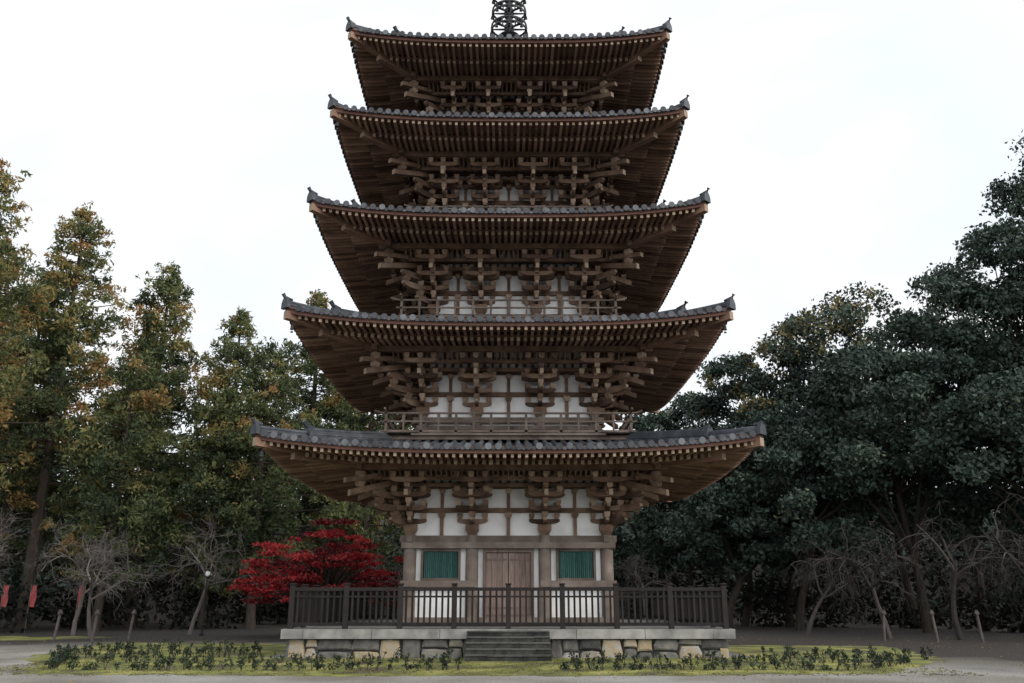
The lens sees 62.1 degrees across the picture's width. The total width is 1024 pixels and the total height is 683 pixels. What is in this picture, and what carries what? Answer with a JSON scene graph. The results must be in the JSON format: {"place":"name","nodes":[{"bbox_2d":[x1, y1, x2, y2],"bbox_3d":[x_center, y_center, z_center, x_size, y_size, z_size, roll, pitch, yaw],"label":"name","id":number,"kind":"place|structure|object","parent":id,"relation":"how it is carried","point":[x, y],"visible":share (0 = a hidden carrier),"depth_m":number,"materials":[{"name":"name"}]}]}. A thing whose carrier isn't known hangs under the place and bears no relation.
{"place":"outdoors","nodes":[
{"label":"outdoors","id":0,"kind":"place"},
{"bbox_2d":[0,498,1023,682],"bbox_3d":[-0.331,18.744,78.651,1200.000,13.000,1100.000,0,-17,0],"label":"ground","id":1,"kind":"structure","parent":0,"point":[984,660],"depth_m":30.32,"materials":[{"name":"grey gravel"}]},
{"bbox_2d":[0,585,8,606],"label":"red banner","id":2,"kind":"object","parent":1,"relation":"on","point":[6,588],"visible":0.9,"depth_m":41.26,"materials":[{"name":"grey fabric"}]},
{"bbox_2d":[0,532,24,582],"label":"bare cherry tree","id":3,"kind":"object","parent":1,"relation":"on","point":[6,555],"visible":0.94,"depth_m":36.18,"materials":[{"name":"grey plant"}]},
{"bbox_2d":[0,494,46,612],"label":"bare cherry tree","id":4,"kind":"object","parent":1,"relation":"on","point":[11,514],"visible":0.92,"depth_m":38.86,"materials":[{"name":"grey plant"}]},
{"bbox_2d":[0,235,55,538],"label":"cedar tree","id":5,"kind":"object","parent":1,"relation":"on","point":[9,239],"visible":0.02,"depth_m":56.13,"materials":[{"name":"green plant"}]},
{"bbox_2d":[24,585,36,632],"bbox_3d":[-23.437,12.989,41.416,0.317,2.300,0.098,0,-17,0],"label":"red banner","id":6,"kind":"object","parent":1,"relation":"on","point":[33,595],"visible":1,"depth_m":41.56,"materials":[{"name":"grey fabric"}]},
{"bbox_2d":[0,158,82,491],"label":"cedar tree","id":7,"kind":"object","parent":1,"relation":"on","point":[23,292],"visible":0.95,"depth_m":44.71,"materials":[{"name":"green plant"}]},
{"bbox_2d":[0,636,108,640],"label":"moss lawn","id":8,"kind":"structure","parent":1,"relation":"on","point":[10,638],"depth_m":35.01,"materials":[{"name":"green plant"}]},
{"bbox_2d":[0,277,112,580],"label":"cedar tree","id":9,"kind":"object","parent":1,"relation":"on","point":[18,543],"visible":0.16,"depth_m":49.68,"materials":[{"name":"green plant"}]},
{"bbox_2d":[52,610,62,639],"bbox_3d":[-17.969,11.232,33.594,0.273,1.212,0.155,0,-17,0],"label":"tree support stake","id":10,"kind":"object","parent":1,"relation":"on","point":[60,612],"visible":0.83,"depth_m":33.59,"materials":[{"name":"grey wood"}]},
{"bbox_2d":[0,200,147,629],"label":"cedar tree","id":11,"kind":"object","parent":1,"relation":"on","point":[63,341],"visible":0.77,"depth_m":48.56,"materials":[{"name":"green plant"}]},
{"bbox_2d":[18,517,138,635],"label":"bare cherry tree","id":12,"kind":"object","parent":1,"relation":"on","point":[83,590],"visible":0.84,"depth_m":37.46,"materials":[{"name":"grey plant"}]},
{"bbox_2d":[75,585,84,613],"bbox_3d":[-21.137,13.021,41.521,0.317,2.300,0.099,0,-17,0],"label":"red banner","id":13,"kind":"object","parent":1,"relation":"on","point":[79,596],"visible":0.35,"depth_m":41.67,"materials":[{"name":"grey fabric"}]},
{"bbox_2d":[91,610,99,640],"bbox_3d":[-16.293,11.117,33.218,0.220,1.207,0.155,0,-17,0],"label":"tree support stake","id":14,"kind":"object","parent":1,"relation":"on","point":[97,612],"visible":0.83,"depth_m":33.21,"materials":[{"name":"grey wood"}]},
{"bbox_2d":[42,525,161,638],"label":"bare cherry tree","id":15,"kind":"object","parent":1,"relation":"on","point":[90,599],"visible":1,"depth_m":35.12,"materials":[{"name":"grey plant"}]},
{"bbox_2d":[38,355,195,630],"bbox_3d":[-21.263,8.044,46.062,7.363,14.868,9.351,8,-19,-25],"label":"cedar tree","id":16,"kind":"object","parent":1,"relation":"on","point":[122,458],"visible":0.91,"depth_m":45.09,"materials":[{"name":"green plant"}]},
{"bbox_2d":[43,327,201,625],"bbox_3d":[-25.391,8.397,56.631,9.367,20.355,9.959,0,-17,0],"label":"cedar tree","id":17,"kind":"object","parent":1,"relation":"on","point":[110,621],"visible":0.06,"depth_m":55.41,"materials":[{"name":"green plant"}]},
{"bbox_2d":[127,609,136,639],"bbox_3d":[-15.381,11.468,34.369,0.255,1.210,0.155,0,-17,0],"label":"tree support stake","id":18,"kind":"object","parent":1,"relation":"on","point":[133,612],"visible":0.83,"depth_m":34.37,"materials":[{"name":"grey wood"}]},
{"bbox_2d":[75,261,217,627],"bbox_3d":[-22.357,5.553,52.184,8.443,23.204,8.879,0,-17,0],"label":"cedar tree","id":19,"kind":"object","parent":1,"relation":"on","point":[168,289],"visible":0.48,"depth_m":53.24,"materials":[{"name":"green plant"}]},
{"bbox_2d":[199,569,210,635],"bbox_3d":[-13.764,11.673,38.096,0.260,2.880,0.260,0,-17,0],"label":"lamp post","id":20,"kind":"object","parent":1,"relation":"on","point":[207,576],"visible":0.99,"depth_m":38.08,"materials":[{"name":"grey metal"}]},
{"bbox_2d":[150,504,279,634],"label":"bare cherry tree","id":21,"kind":"object","parent":1,"relation":"on","point":[191,627],"visible":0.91,"depth_m":39.52,"materials":[{"name":"grey plant"}]},
{"bbox_2d":[152,306,287,625],"bbox_3d":[-18.791,7.463,54.721,10.029,21.029,9.940,3,-17,-11],"label":"cedar tree","id":22,"kind":"object","parent":1,"relation":"on","point":[220,376],"visible":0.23,"depth_m":55.55,"materials":[{"name":"green plant"}]},
{"bbox_2d":[143,382,303,628],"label":"cedar tree","id":23,"kind":"object","parent":1,"relation":"on","point":[174,526],"visible":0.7,"depth_m":48.52,"materials":[{"name":"green plant"}]},
{"bbox_2d":[174,336,348,628],"bbox_3d":[-14.441,7.903,49.782,10.154,17.308,8.054,0,-17,0],"label":"cedar tree","id":24,"kind":"object","parent":1,"relation":"on","point":[264,357],"visible":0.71,"depth_m":49.12,"materials":[{"name":"green plant"}]},
{"bbox_2d":[242,289,368,617],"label":"cedar tree","id":25,"kind":"object","parent":1,"relation":"on","point":[309,367],"visible":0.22,"depth_m":60.70,"materials":[{"name":"green plant"}]},
{"bbox_2d":[227,518,403,606],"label":"red maple tree","id":26,"kind":"object","parent":1,"relation":"on","point":[329,574],"visible":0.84,"depth_m":37.17,"materials":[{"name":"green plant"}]},
{"bbox_2d":[276,378,395,621],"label":"cedar tree","id":27,"kind":"object","parent":1,"relation":"on","point":[319,543],"visible":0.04,"depth_m":60.98,"materials":[{"name":"green plant"}]},
{"bbox_2d":[298,400,414,619],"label":"cedar tree","id":28,"kind":"object","parent":1,"relation":"on","point":[363,526],"visible":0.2,"depth_m":55.34,"materials":[{"name":"green plant"}]},
{"bbox_2d":[358,550,402,619],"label":"bare cherry tree","id":29,"kind":"object","parent":1,"relation":"on","point":[398,577],"visible":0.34,"depth_m":43.07,"materials":[{"name":"grey plant"}]},
{"bbox_2d":[18,642,947,676],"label":"moss lawn","id":30,"kind":"structure","parent":1,"relation":"on","point":[916,660],"depth_m":20.46,"materials":[{"name":"green plant"}]},
{"bbox_2d":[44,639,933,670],"bbox_3d":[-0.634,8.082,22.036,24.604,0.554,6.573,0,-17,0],"label":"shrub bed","id":31,"kind":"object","parent":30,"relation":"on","point":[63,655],"visible":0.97,"depth_m":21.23,"materials":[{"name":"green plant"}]},
{"bbox_2d":[0,658,983,676],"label":"grass tufts","id":32,"kind":"object","parent":30,"relation":"on","point":[433,661],"visible":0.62,"depth_m":19.14,"materials":[{"name":"green plant"}]},
{"bbox_2d":[250,0,766,660],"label":"five story pagoda","id":33,"kind":"object","parent":1,"relation":"on","point":[508,242],"visible":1,"depth_m":27.86,"materials":[{"name":"wood"}]},
{"bbox_2d":[420,549,595,580],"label":"green lattice windows","id":34,"kind":"structure","parent":33,"relation":"in","point":[576,564],"depth_m":26.69,"materials":[{"name":"paint"}]},
{"bbox_2d":[482,549,533,616],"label":"plank doors","id":35,"kind":"structure","parent":33,"relation":"in","point":[521,561],"depth_m":26.58,"materials":[{"name":"brown wood"}]},
{"bbox_2d":[0,529,1023,632],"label":"undergrowth","id":36,"kind":"object","parent":1,"relation":"on","point":[764,590],"visible":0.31,"depth_m":51.31,"materials":[{"name":"green plant"}]},
{"bbox_2d":[0,411,1023,616],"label":"background forest","id":37,"kind":"object","parent":1,"relation":"on","point":[624,530],"visible":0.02,"depth_m":68.43,"materials":[{"name":"green plant"}]},
{"bbox_2d":[0,636,1023,681],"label":"fallen leaves","id":38,"kind":"object","parent":1,"relation":"on","point":[548,666],"visible":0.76,"depth_m":21.92,"materials":[{"name":"brown plant"}]},
{"bbox_2d":[613,550,690,619],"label":"bare cherry tree","id":39,"kind":"object","parent":1,"relation":"on","point":[638,580],"visible":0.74,"depth_m":41.41,"materials":[{"name":"grey plant"}]},
{"bbox_2d":[611,413,695,618],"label":"evergreen oak tree","id":40,"kind":"object","parent":1,"relation":"on","point":[635,524],"visible":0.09,"depth_m":58.92,"materials":[{"name":"green plant"}]},
{"bbox_2d":[633,390,752,621],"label":"evergreen oak tree","id":41,"kind":"object","parent":1,"relation":"on","point":[649,545],"visible":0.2,"depth_m":57.17,"materials":[{"name":"green plant"}]},
{"bbox_2d":[661,445,807,628],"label":"evergreen oak tree","id":42,"kind":"object","parent":1,"relation":"on","point":[699,517],"visible":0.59,"depth_m":46.84,"materials":[{"name":"green plant"}]},
{"bbox_2d":[680,351,817,626],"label":"evergreen oak tree","id":43,"kind":"object","parent":1,"relation":"on","point":[715,370],"visible":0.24,"depth_m":54.60,"materials":[{"name":"green plant"}]},
{"bbox_2d":[722,313,859,626],"bbox_3d":[17.917,7.467,52.541,9.896,19.601,11.941,14,-22,-38],"label":"evergreen oak tree","id":44,"kind":"object","parent":1,"relation":"on","point":[756,383],"visible":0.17,"depth_m":52.69,"materials":[{"name":"green plant"}]},
{"bbox_2d":[725,402,908,630],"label":"evergreen oak tree","id":45,"kind":"object","parent":1,"relation":"on","point":[777,459],"visible":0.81,"depth_m":44.16,"materials":[{"name":"green plant"}]},
{"bbox_2d":[773,535,870,635],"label":"weeping cherry tree","id":46,"kind":"object","parent":1,"relation":"on","point":[811,620],"visible":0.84,"depth_m":37.99,"materials":[{"name":"grey plant"}]},
{"bbox_2d":[764,281,967,628],"bbox_3d":[21.455,6.366,50.874,12.919,20.762,12.454,0,-17,0],"label":"evergreen oak tree","id":47,"kind":"object","parent":1,"relation":"on","point":[842,311],"visible":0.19,"depth_m":50.36,"materials":[{"name":"green plant"}]},
{"bbox_2d":[803,514,939,638],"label":"weeping cherry tree","id":48,"kind":"object","parent":1,"relation":"on","point":[871,585],"visible":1,"depth_m":34.75,"materials":[{"name":"brown plant"}]},
{"bbox_2d":[881,610,886,640],"bbox_3d":[14.525,11.096,33.147,0.255,1.210,0.155,0,-17,0],"label":"tree support stake","id":49,"kind":"object","parent":1,"relation":"on","point":[883,613],"visible":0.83,"depth_m":33.15,"materials":[{"name":"grey wood"}]},
{"bbox_2d":[794,341,1021,632],"bbox_3d":[20.054,7.090,43.641,10.667,15.084,11.687,0,-17,0],"label":"evergreen oak tree","id":50,"kind":"object","parent":1,"relation":"on","point":[840,382],"visible":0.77,"depth_m":42.62,"materials":[{"name":"green plant"}]},
{"bbox_2d":[929,610,939,641],"bbox_3d":[16.191,10.923,32.580,0.255,1.210,0.155,0,-17,0],"label":"tree support stake","id":51,"kind":"object","parent":1,"relation":"on","point":[931,613],"visible":0.83,"depth_m":32.58,"materials":[{"name":"grey wood"}]},
{"bbox_2d":[852,255,1023,630],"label":"evergreen oak tree","id":52,"kind":"object","parent":1,"relation":"on","point":[926,322],"visible":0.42,"depth_m":45.25,"materials":[{"name":"green plant"}]},
{"bbox_2d":[883,500,1023,639],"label":"weeping cherry tree","id":53,"kind":"object","parent":1,"relation":"on","point":[957,628],"visible":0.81,"depth_m":35.07,"materials":[{"name":"brown plant"}]},
{"bbox_2d":[899,362,1023,545],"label":"evergreen oak tree","id":54,"kind":"object","parent":1,"relation":"on","point":[988,408],"visible":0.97,"depth_m":38.53,"materials":[{"name":"green plant"}]},
{"bbox_2d":[922,217,1023,472],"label":"evergreen oak tree","id":55,"kind":"object","parent":1,"relation":"on","point":[987,301],"visible":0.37,"depth_m":45.78,"materials":[{"name":"green plant"}]},
{"bbox_2d":[974,610,983,641],"bbox_3d":[17.603,10.750,32.012,0.238,1.208,0.155,0,-17,0],"label":"tree support stake","id":56,"kind":"object","parent":1,"relation":"on","point":[976,613],"visible":0.83,"depth_m":32.01,"materials":[{"name":"grey wood"}]},
{"bbox_2d":[941,492,1023,606],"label":"weeping cherry tree","id":57,"kind":"object","parent":1,"relation":"on","point":[1013,559],"visible":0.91,"depth_m":33.48,"materials":[{"name":"brown plant"}]},
{"bbox_2d":[947,130,1023,381],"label":"evergreen oak tree","id":58,"kind":"object","parent":1,"relation":"on","point":[1004,360],"visible":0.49,"depth_m":46.47,"materials":[{"name":"green plant"}]},
{"bbox_2d":[980,175,1023,320],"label":"evergreen oak tree","id":59,"kind":"object","parent":1,"relation":"on","point":[993,189],"visible":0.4,"depth_m":50.82,"materials":[{"name":"green plant"}]},
{"bbox_2d":[998,559,1023,624],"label":"weeping cherry tree","id":60,"kind":"object","parent":1,"relation":"on","point":[1013,583],"visible":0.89,"depth_m":33.58,"materials":[{"name":"grey plant"}]},
{"bbox_2d":[0,0,1023,508],"label":"sky","id":61,"kind":"structure","parent":0,"point":[835,144],"materials":[{"name":"white"}]}
]}

